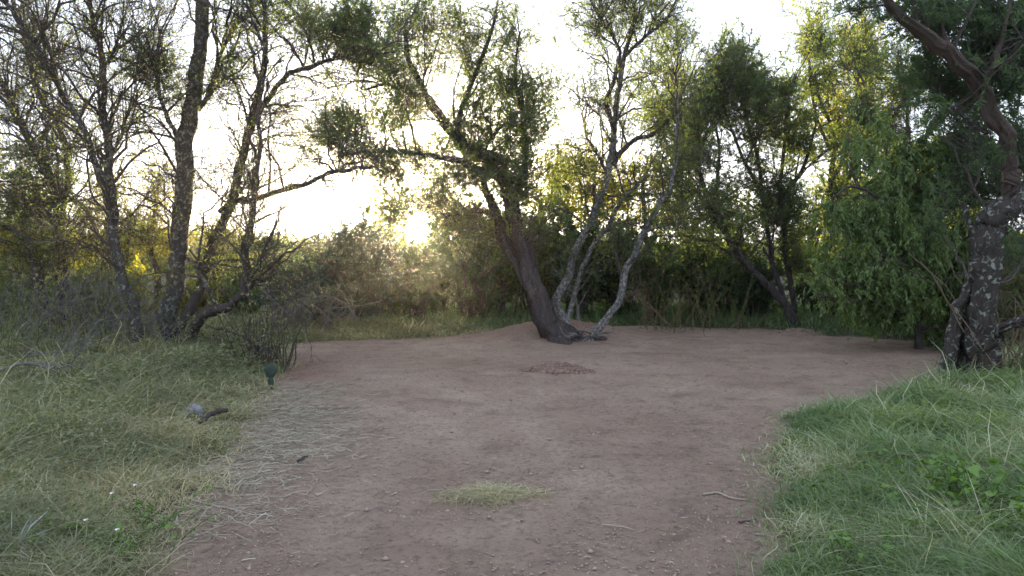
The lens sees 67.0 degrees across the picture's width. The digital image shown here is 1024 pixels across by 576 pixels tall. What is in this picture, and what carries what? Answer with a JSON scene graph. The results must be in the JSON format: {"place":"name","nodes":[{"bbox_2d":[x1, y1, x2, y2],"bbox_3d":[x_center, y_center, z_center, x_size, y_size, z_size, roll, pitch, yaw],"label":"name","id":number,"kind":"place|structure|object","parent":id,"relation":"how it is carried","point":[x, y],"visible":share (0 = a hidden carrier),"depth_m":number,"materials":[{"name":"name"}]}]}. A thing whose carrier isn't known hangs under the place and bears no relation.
{"place":"outdoors","nodes":[
{"label":"outdoors","id":0,"kind":"place"},
{"bbox_2d":[0,303,489,575],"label":"grass","id":1,"kind":"structure","parent":0,"point":[164,398],"depth_m":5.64,"materials":[{"name":"plant"}]},
{"bbox_2d":[197,408,228,423],"bbox_3d":[-2.553,1.081,6.598,0.057,0.080,0.440,0,3,9],"label":"log","id":2,"kind":"object","parent":1,"relation":"on","point":[207,416],"visible":0.96,"depth_m":6.57,"materials":[{"name":"brown wood"}]},
{"bbox_2d":[1,266,1007,575],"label":"ground","id":3,"kind":"structure","parent":0,"point":[399,540],"depth_m":5.96,"materials":[{"name":"soil"}]},
{"bbox_2d":[0,512,47,556],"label":"spiky plant","id":4,"kind":"object","parent":3,"relation":"on","point":[21,533],"visible":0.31,"depth_m":3.75,"materials":[{"name":"grey plant"}]},
{"bbox_2d":[0,310,53,334],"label":"weed","id":5,"kind":"object","parent":3,"relation":"on","point":[15,321],"visible":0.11,"depth_m":11.92,"materials":[{"name":"green plant"}]},
{"bbox_2d":[0,250,54,321],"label":"bush","id":6,"kind":"object","parent":3,"relation":"on","point":[2,289],"visible":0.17,"depth_m":13.42,"materials":[{"name":"green plant"}]},
{"bbox_2d":[0,330,98,359],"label":"weed","id":7,"kind":"object","parent":3,"relation":"on","point":[13,346],"visible":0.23,"depth_m":9.30,"materials":[{"name":"green plant"}]},
{"bbox_2d":[0,197,101,329],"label":"tree","id":8,"kind":"object","parent":3,"relation":"on","point":[29,253],"visible":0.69,"depth_m":11.92,"materials":[{"name":"green plant"}]},
{"bbox_2d":[0,309,102,386],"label":"dead branch","id":9,"kind":"object","parent":3,"relation":"on","point":[33,363],"visible":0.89,"depth_m":7.56,"materials":[{"name":"wood"}]},
{"bbox_2d":[0,289,104,361],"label":"shrub","id":10,"kind":"object","parent":3,"relation":"on","point":[38,325],"visible":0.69,"depth_m":9.26,"materials":[{"name":"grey plant"}]},
{"bbox_2d":[0,509,121,563],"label":"leafy weed","id":11,"kind":"object","parent":3,"relation":"on","point":[71,528],"visible":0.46,"depth_m":3.91,"materials":[{"name":"green plant"}]},
{"bbox_2d":[1,329,125,358],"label":"weed","id":12,"kind":"object","parent":3,"relation":"on","point":[50,346],"visible":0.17,"depth_m":9.62,"materials":[{"name":"green plant"}]},
{"bbox_2d":[0,96,128,314],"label":"tree","id":13,"kind":"object","parent":3,"relation":"on","point":[43,226],"visible":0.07,"depth_m":15.32,"materials":[{"name":"green plant"}]},
{"bbox_2d":[9,309,121,339],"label":"weed","id":14,"kind":"object","parent":3,"relation":"on","point":[45,324],"visible":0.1,"depth_m":11.63,"materials":[{"name":"green plant"}]},
{"bbox_2d":[0,349,136,390],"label":"weed","id":15,"kind":"object","parent":3,"relation":"on","point":[33,354],"visible":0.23,"depth_m":7.82,"materials":[{"name":"green plant"}]},
{"bbox_2d":[10,258,142,322],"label":"bush","id":16,"kind":"object","parent":3,"relation":"on","point":[88,283],"visible":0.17,"depth_m":13.18,"materials":[{"name":"green plant"}]},
{"bbox_2d":[0,243,166,341],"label":"shrub","id":17,"kind":"object","parent":3,"relation":"on","point":[80,311],"visible":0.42,"depth_m":11.11,"materials":[{"name":"grey plant"}]},
{"bbox_2d":[43,315,127,342],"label":"weed","id":18,"kind":"object","parent":3,"relation":"on","point":[80,329],"visible":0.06,"depth_m":11.09,"materials":[{"name":"green plant"}]},
{"bbox_2d":[22,260,159,342],"bbox_3d":[-6.091,0.238,10.955,1.858,1.359,1.466,-2,3,-38],"label":"shrub","id":19,"kind":"object","parent":3,"relation":"on","point":[60,304],"visible":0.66,"depth_m":10.91,"materials":[{"name":"plant"}]},
{"bbox_2d":[25,339,164,366],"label":"weed","id":20,"kind":"object","parent":3,"relation":"on","point":[116,352],"visible":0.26,"depth_m":9.39,"materials":[{"name":"green plant"}]},
{"bbox_2d":[0,255,193,345],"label":"shrub","id":21,"kind":"object","parent":3,"relation":"on","point":[37,299],"visible":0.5,"depth_m":10.92,"materials":[{"name":"grey plant"}]},
{"bbox_2d":[22,521,177,568],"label":"leafy weed","id":22,"kind":"object","parent":3,"relation":"on","point":[133,543],"visible":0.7,"depth_m":3.81,"materials":[{"name":"green plant"}]},
{"bbox_2d":[0,0,208,328],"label":"tree","id":23,"kind":"object","parent":3,"relation":"on","point":[12,195],"visible":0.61,"depth_m":12.24,"materials":[{"name":"green plant"}]},
{"bbox_2d":[49,123,168,296],"bbox_3d":[-8.659,-1.162,16.419,2.584,5.175,2.320,0,3,0],"label":"tree","id":24,"kind":"object","parent":3,"relation":"on","point":[126,246],"visible":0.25,"depth_m":16.50,"materials":[{"name":"green plant"}]},
{"bbox_2d":[0,271,233,357],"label":"shrub","id":25,"kind":"object","parent":3,"relation":"on","point":[94,315],"visible":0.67,"depth_m":10.06,"materials":[{"name":"grey plant"}]},
{"bbox_2d":[88,253,165,320],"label":"bush","id":26,"kind":"object","parent":3,"relation":"on","point":[137,287],"visible":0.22,"depth_m":13.91,"materials":[{"name":"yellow plant"}]},
{"bbox_2d":[64,279,199,346],"bbox_3d":[-5.213,0.425,10.739,1.927,1.177,1.187,-1,3,-11],"label":"dead branch","id":27,"kind":"object","parent":3,"relation":"on","point":[117,327],"visible":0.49,"depth_m":10.56,"materials":[{"name":"wood"}]},
{"bbox_2d":[64,347,206,382],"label":"weed","id":28,"kind":"object","parent":3,"relation":"on","point":[111,358],"visible":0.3,"depth_m":8.29,"materials":[{"name":"green plant"}]},
{"bbox_2d":[0,0,276,349],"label":"tree","id":29,"kind":"object","parent":3,"relation":"on","point":[107,160],"visible":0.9,"depth_m":10.13,"materials":[{"name":"green plant"}]},
{"bbox_2d":[68,485,217,546],"bbox_3d":[-1.989,1.245,4.245,0.779,0.153,0.599,-1,3,-15],"label":"leafy weed","id":30,"kind":"object","parent":3,"relation":"on","point":[138,507],"visible":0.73,"depth_m":4.21,"materials":[{"name":"green plant"}]},
{"bbox_2d":[78,309,244,356],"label":"shrub","id":31,"kind":"object","parent":3,"relation":"on","point":[181,323],"visible":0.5,"depth_m":10.09,"materials":[{"name":"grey plant"}]},
{"bbox_2d":[113,139,214,313],"bbox_3d":[-8.102,-1.060,17.411,2.205,5.082,2.120,2,4,39],"label":"tree","id":32,"kind":"object","parent":3,"relation":"on","point":[165,251],"visible":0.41,"depth_m":17.41,"materials":[{"name":"green plant"}]},
{"bbox_2d":[129,340,241,386],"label":"weed","id":33,"kind":"object","parent":3,"relation":"on","point":[208,356],"visible":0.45,"depth_m":8.98,"materials":[{"name":"green plant"}]},
{"bbox_2d":[152,267,234,317],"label":"bush","id":34,"kind":"object","parent":3,"relation":"on","point":[202,303],"visible":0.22,"depth_m":14.55,"materials":[{"name":"green plant"}]},
{"bbox_2d":[186,403,204,419],"bbox_3d":[-2.794,1.094,6.812,0.169,0.152,0.115,0,3,0],"label":"stone","id":35,"kind":"object","parent":3,"relation":"on","point":[196,408],"visible":0.69,"depth_m":6.78,"materials":[{"name":"stone"}]},
{"bbox_2d":[185,496,253,515],"bbox_3d":[-1.752,1.299,4.608,0.664,0.016,0.030,2,3,31],"label":"stick","id":36,"kind":"object","parent":3,"relation":"on","point":[221,507],"visible":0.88,"depth_m":4.59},
{"bbox_2d":[185,207,260,288],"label":"tree","id":37,"kind":"object","parent":3,"relation":"on","point":[221,251],"visible":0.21,"depth_m":15.95,"materials":[{"name":"green plant"}]},
{"bbox_2d":[17,0,441,366],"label":"tree","id":38,"kind":"object","parent":3,"relation":"on","point":[345,31],"visible":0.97,"depth_m":10.63,"materials":[{"name":"green plant"}]},
{"bbox_2d":[191,316,281,358],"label":"dead branch","id":39,"kind":"object","parent":3,"relation":"on","point":[220,328],"visible":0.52,"depth_m":10.47,"materials":[{"name":"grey wood"}]},
{"bbox_2d":[215,253,270,319],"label":"bush","id":40,"kind":"object","parent":3,"relation":"on","point":[227,298],"visible":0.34,"depth_m":15.07,"materials":[{"name":"green plant"}]},
{"bbox_2d":[62,378,446,575],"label":"straw","id":41,"kind":"object","parent":3,"relation":"on","point":[262,448],"visible":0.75,"depth_m":6.08,"materials":[{"name":"plant"}]},
{"bbox_2d":[194,273,316,371],"bbox_3d":[-3.117,0.447,10.194,1.088,1.304,1.826,2,3,30],"label":"shrub","id":42,"kind":"object","parent":3,"relation":"on","point":[265,347],"visible":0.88,"depth_m":10.13,"materials":[{"name":"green plant"}]},
{"bbox_2d":[228,206,300,293],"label":"tree","id":43,"kind":"object","parent":3,"relation":"on","point":[283,259],"visible":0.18,"depth_m":21.95,"materials":[{"name":"green plant"}]},
{"bbox_2d":[265,364,276,387],"bbox_3d":[-2.720,1.003,8.719,0.138,0.295,0.043,0,3,0],"label":"garden light","id":44,"kind":"object","parent":3,"relation":"on","point":[270,371],"visible":0.88,"depth_m":8.70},
{"bbox_2d":[246,262,344,322],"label":"bush","id":45,"kind":"object","parent":3,"relation":"on","point":[304,282],"visible":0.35,"depth_m":14.30,"materials":[{"name":"green plant"}]},
{"bbox_2d":[256,279,349,336],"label":"dead branch","id":46,"kind":"object","parent":3,"relation":"on","point":[297,313],"visible":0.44,"depth_m":13.67,"materials":[{"name":"wood"}]},
{"bbox_2d":[279,219,331,292],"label":"tree","id":47,"kind":"object","parent":3,"relation":"on","point":[312,262],"visible":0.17,"depth_m":26.75,"materials":[{"name":"green plant"}]},
{"bbox_2d":[266,274,386,328],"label":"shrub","id":48,"kind":"object","parent":3,"relation":"on","point":[345,305],"visible":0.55,"depth_m":14.16,"materials":[{"name":"plant"}]},
{"bbox_2d":[282,206,418,318],"bbox_3d":[-3.165,-0.394,15.212,2.277,2.487,2.184,3,4,43],"label":"bush","id":49,"kind":"object","parent":3,"relation":"on","point":[361,253],"visible":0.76,"depth_m":14.81,"materials":[{"name":"green plant"}]},
{"bbox_2d":[314,215,386,271],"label":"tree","id":50,"kind":"object","parent":3,"relation":"on","point":[342,227],"depth_m":24.75,"materials":[{"name":"green plant"}]},
{"bbox_2d":[355,176,427,261],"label":"tree","id":51,"kind":"object","parent":3,"relation":"on","point":[400,227],"visible":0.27,"depth_m":20.84,"materials":[{"name":"green plant"}]},
{"bbox_2d":[369,221,417,315],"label":"bush","id":52,"kind":"object","parent":3,"relation":"on","point":[394,234],"visible":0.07,"depth_m":15.83,"materials":[{"name":"green plant"}]},
{"bbox_2d":[388,227,452,320],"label":"bush","id":53,"kind":"object","parent":3,"relation":"on","point":[423,284],"visible":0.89,"depth_m":15.35,"materials":[{"name":"green plant"}]},
{"bbox_2d":[415,216,460,312],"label":"bush","id":54,"kind":"object","parent":3,"relation":"on","point":[441,279],"visible":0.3,"depth_m":16.19,"materials":[{"name":"green plant"}]},
{"bbox_2d":[416,183,465,303],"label":"tree","id":55,"kind":"object","parent":3,"relation":"on","point":[423,222],"visible":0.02,"depth_m":20.86,"materials":[{"name":"green plant"}]},
{"bbox_2d":[434,197,505,319],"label":"bush","id":56,"kind":"object","parent":3,"relation":"on","point":[465,279],"visible":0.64,"depth_m":15.66,"materials":[{"name":"green plant"}]},
{"bbox_2d":[422,476,561,510],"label":"grass tuft","id":57,"kind":"object","parent":3,"relation":"on","point":[488,492],"visible":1,"depth_m":4.92,"materials":[{"name":"plant"}]},
{"bbox_2d":[479,204,528,317],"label":"bush","id":58,"kind":"object","parent":3,"relation":"on","point":[509,277],"visible":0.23,"depth_m":16.37,"materials":[{"name":"green plant"}]},
{"bbox_2d":[248,0,770,344],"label":"tree","id":59,"kind":"object","parent":3,"relation":"on","point":[509,172],"visible":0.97,"depth_m":12.81,"materials":[{"name":"green plant"}]},
{"bbox_2d":[544,260,595,320],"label":"dead branch","id":60,"kind":"object","parent":59,"relation":"attached to","point":[576,304],"visible":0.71,"depth_m":13.62,"materials":[{"name":"wood"}]},
{"bbox_2d":[0,224,1021,274],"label":"woodland","id":61,"kind":"object","parent":3,"relation":"on","point":[288,265],"visible":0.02,"depth_m":46.90,"materials":[{"name":"green plant"}]},
{"bbox_2d":[120,341,935,575],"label":"earth crumbs","id":62,"kind":"object","parent":3,"relation":"on","point":[385,558],"visible":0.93,"depth_m":5.31,"materials":[{"name":"soil"}]},
{"bbox_2d":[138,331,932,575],"bbox_3d":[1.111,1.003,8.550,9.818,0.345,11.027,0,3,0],"label":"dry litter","id":63,"kind":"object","parent":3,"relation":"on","point":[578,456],"visible":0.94,"depth_m":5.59,"materials":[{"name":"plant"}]},
{"bbox_2d":[511,181,571,315],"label":"bush","id":64,"kind":"object","parent":3,"relation":"on","point":[546,278],"visible":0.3,"depth_m":16.80,"materials":[{"name":"green plant"}]},
{"bbox_2d":[519,362,595,374],"bbox_3d":[0.588,1.036,9.918,1.056,0.163,0.630,0,3,0],"label":"dirt heap","id":65,"kind":"object","parent":3,"relation":"on","point":[555,368],"visible":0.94,"depth_m":9.78,"materials":[{"name":"soil"}]},
{"bbox_2d":[529,144,595,248],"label":"tree","id":66,"kind":"object","parent":3,"relation":"on","point":[574,208],"visible":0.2,"depth_m":18.79,"materials":[{"name":"green plant"}]},
{"bbox_2d":[545,199,621,319],"bbox_3d":[1.604,-0.609,16.694,1.844,2.648,2.458,0,3,0],"label":"bush","id":67,"kind":"object","parent":3,"relation":"on","point":[591,286],"visible":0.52,"depth_m":16.64,"materials":[{"name":"green plant"}]},
{"bbox_2d":[560,326,614,340],"bbox_3d":[1.227,0.747,12.981,0.999,0.257,0.480,-1,3,-13],"label":"dead wood","id":68,"kind":"object","parent":3,"relation":"on","point":[574,335],"visible":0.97,"depth_m":12.85,"materials":[{"name":"grey wood"}]},
{"bbox_2d":[563,140,638,304],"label":"tree","id":69,"kind":"object","parent":3,"relation":"on","point":[611,187],"visible":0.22,"depth_m":19.80,"materials":[{"name":"green plant"}]},
{"bbox_2d":[602,523,635,529],"bbox_3d":[0.607,1.353,4.383,0.202,0.017,0.018,2,3,29],"label":"stick","id":70,"kind":"object","parent":3,"relation":"on","point":[617,526],"visible":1,"depth_m":4.39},
{"bbox_2d":[593,207,648,313],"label":"bush","id":71,"kind":"object","parent":3,"relation":"on","point":[613,285],"visible":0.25,"depth_m":17.13,"materials":[{"name":"green plant"}]},
{"bbox_2d":[616,275,666,325],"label":"dead branch","id":72,"kind":"object","parent":3,"relation":"on","point":[637,295],"visible":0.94,"depth_m":14.69,"materials":[{"name":"wood"}]},
{"bbox_2d":[605,141,687,301],"bbox_3d":[3.478,-1.179,21.077,3.050,5.519,2.205,0,3,0],"label":"tree","id":73,"kind":"object","parent":3,"relation":"on","point":[631,178],"visible":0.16,"depth_m":20.79,"materials":[{"name":"green plant"}]},
{"bbox_2d":[608,212,702,320],"bbox_3d":[3.215,-0.490,16.550,1.932,2.444,1.958,-2,3,-32],"label":"bush","id":74,"kind":"object","parent":3,"relation":"on","point":[644,268],"visible":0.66,"depth_m":16.44,"materials":[{"name":"green plant"}]},
{"bbox_2d":[636,274,705,335],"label":"shrub","id":75,"kind":"object","parent":3,"relation":"on","point":[679,303],"visible":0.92,"depth_m":15.09,"materials":[{"name":"green plant"}]},
{"bbox_2d":[602,28,742,280],"bbox_3d":[3.744,-2.178,17.490,3.864,7.541,2.682,-1,3,-27],"label":"tree","id":76,"kind":"object","parent":3,"relation":"on","point":[654,86],"visible":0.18,"depth_m":17.10,"materials":[{"name":"green plant"}]},
{"bbox_2d":[653,220,745,316],"bbox_3d":[4.018,-0.494,16.927,2.112,2.502,1.778,1,3,18],"label":"bush","id":77,"kind":"object","parent":3,"relation":"on","point":[693,267],"visible":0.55,"depth_m":16.71,"materials":[{"name":"green plant"}]},
{"bbox_2d":[663,179,765,300],"bbox_3d":[5.175,-0.770,20.057,3.003,4.606,2.350,2,4,38],"label":"tree","id":78,"kind":"object","parent":3,"relation":"on","point":[727,217],"depth_m":19.85,"materials":[{"name":"green plant"}]},
{"bbox_2d":[665,275,776,330],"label":"shrub","id":79,"kind":"object","parent":3,"relation":"on","point":[717,316],"visible":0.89,"depth_m":15.25,"materials":[{"name":"green plant"}]},
{"bbox_2d":[702,491,746,499],"bbox_3d":[1.360,1.319,4.916,0.287,0.021,0.089,2,3,29],"label":"stick","id":80,"kind":"object","parent":3,"relation":"on","point":[713,492],"visible":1,"depth_m":4.95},
{"bbox_2d":[692,217,774,311],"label":"bush","id":81,"kind":"object","parent":3,"relation":"on","point":[721,303],"visible":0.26,"depth_m":16.95,"materials":[{"name":"green plant"}]},
{"bbox_2d":[622,4,875,325],"bbox_3d":[4.699,-2.126,15.495,5.389,7.029,3.203,0,3,0],"label":"tree","id":82,"kind":"object","parent":3,"relation":"on","point":[764,103],"visible":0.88,"depth_m":15.18,"materials":[{"name":"green plant"}]},
{"bbox_2d":[723,246,787,320],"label":"bush","id":83,"kind":"object","parent":3,"relation":"on","point":[761,300],"visible":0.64,"depth_m":16.01,"materials":[{"name":"green plant"}]},
{"bbox_2d":[778,327,822,335],"bbox_3d":[5.307,0.812,14.248,0.960,0.179,0.600,0,3,0],"label":"dirt heap","id":84,"kind":"object","parent":3,"relation":"on","point":[800,331],"visible":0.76,"depth_m":14.12,"materials":[{"name":"soil"}]},
{"bbox_2d":[773,193,844,280],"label":"tree","id":85,"kind":"object","parent":3,"relation":"on","point":[815,239],"visible":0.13,"depth_m":19.80,"materials":[{"name":"green plant"}]},
{"bbox_2d":[784,243,839,315],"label":"bush","id":86,"kind":"object","parent":3,"relation":"on","point":[798,288],"visible":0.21,"depth_m":16.38,"materials":[{"name":"green plant"}]},
{"bbox_2d":[752,0,909,255],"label":"tree","id":87,"kind":"object","parent":3,"relation":"on","point":[817,84],"visible":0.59,"depth_m":16.17,"materials":[{"name":"green plant"}]},
{"bbox_2d":[798,463,868,500],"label":"leafy weed","id":88,"kind":"object","parent":3,"relation":"on","point":[821,479],"visible":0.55,"depth_m":4.89,"materials":[{"name":"green plant"}]},
{"bbox_2d":[759,0,925,249],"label":"tree","id":89,"kind":"object","parent":3,"relation":"on","point":[873,37],"visible":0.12,"depth_m":17.60,"materials":[{"name":"green plant"}]},
{"bbox_2d":[819,243,871,318],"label":"bush","id":90,"kind":"object","parent":3,"relation":"on","point":[837,305],"visible":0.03,"depth_m":15.49,"materials":[{"name":"green plant"}]},
{"bbox_2d":[813,158,892,245],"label":"tree","id":91,"kind":"object","parent":3,"relation":"on","point":[857,201],"visible":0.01,"depth_m":19.07,"materials":[{"name":"green plant"}]},
{"bbox_2d":[800,0,944,331],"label":"tree","id":92,"kind":"object","parent":3,"relation":"on","point":[864,99],"visible":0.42,"depth_m":13.71,"materials":[{"name":"green plant"}]},
{"bbox_2d":[829,518,965,574],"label":"leafy weed","id":93,"kind":"object","parent":3,"relation":"on","point":[839,541],"visible":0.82,"depth_m":3.69,"materials":[{"name":"green plant"}]},
{"bbox_2d":[793,88,1006,349],"bbox_3d":[6.184,-0.838,12.163,3.532,4.550,2.463,0,3,0],"label":"tree","id":94,"kind":"object","parent":3,"relation":"on","point":[886,281],"visible":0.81,"depth_m":11.88,"materials":[{"name":"green plant"}]},
{"bbox_2d":[804,0,1023,378],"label":"tree","id":95,"kind":"object","parent":3,"relation":"on","point":[994,29],"visible":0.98,"depth_m":8.28,"materials":[{"name":"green plant"}]},
{"bbox_2d":[905,292,953,334],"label":"bush","id":96,"kind":"object","parent":3,"relation":"on","point":[933,314],"visible":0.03,"depth_m":13.32,"materials":[{"name":"green plant"}]},
{"bbox_2d":[875,430,992,463],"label":"leafy weed","id":97,"kind":"object","parent":3,"relation":"on","point":[930,442],"visible":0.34,"depth_m":5.20,"materials":[{"name":"green plant"}]},
{"bbox_2d":[877,437,1023,516],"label":"leafy weed","id":98,"kind":"object","parent":3,"relation":"on","point":[973,469],"visible":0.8,"depth_m":4.27,"materials":[{"name":"green plant"}]},
{"bbox_2d":[881,471,1023,543],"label":"leafy weed","id":99,"kind":"object","parent":3,"relation":"on","point":[965,490],"visible":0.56,"depth_m":4.02,"materials":[{"name":"green plant"}]},
{"bbox_2d":[911,101,994,301],"bbox_3d":[10.054,-1.894,17.884,2.726,6.669,3.074,2,3,30],"label":"tree","id":100,"kind":"object","parent":3,"relation":"on","point":[934,175],"visible":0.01,"depth_m":17.94,"materials":[{"name":"green plant"}]},
{"bbox_2d":[900,56,1023,344],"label":"tree","id":101,"kind":"object","parent":3,"relation":"on","point":[993,176],"visible":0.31,"depth_m":11.60,"materials":[{"name":"green plant"}]},
{"bbox_2d":[910,249,1023,374],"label":"shrub","id":102,"kind":"object","parent":3,"relation":"on","point":[1016,356],"visible":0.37,"depth_m":8.50,"materials":[{"name":"brown plant"}]},
{"bbox_2d":[918,490,1023,559],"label":"leafy weed","id":103,"kind":"object","parent":3,"relation":"on","point":[1020,506],"visible":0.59,"depth_m":3.71,"materials":[{"name":"green plant"}]},
{"bbox_2d":[954,458,1023,515],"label":"leafy weed","id":104,"kind":"object","parent":3,"relation":"on","point":[995,461],"visible":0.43,"depth_m":4.29,"materials":[{"name":"green plant"}]},
{"bbox_2d":[968,382,1015,397],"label":"leafy weed","id":105,"kind":"object","parent":3,"relation":"on","point":[1011,384],"visible":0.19,"depth_m":7.03,"materials":[{"name":"green plant"}]},
{"bbox_2d":[996,219,1023,350],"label":"bush","id":106,"kind":"object","parent":3,"relation":"on","point":[1015,287],"visible":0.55,"depth_m":10.91,"materials":[{"name":"green plant"}]},
{"bbox_2d":[0,0,1023,244],"label":"sky","id":107,"kind":"structure","parent":0,"point":[722,10],"materials":[{"name":"white"}]},
{"bbox_2d":[181,297,1014,366],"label":"grass","id":108,"kind":"structure","parent":0,"point":[448,317],"depth_m":15.60,"materials":[{"name":"plant"}]},
{"bbox_2d":[719,333,1023,575],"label":"grass","id":109,"kind":"structure","parent":0,"point":[919,565],"depth_m":4.76,"materials":[{"name":"plant"}]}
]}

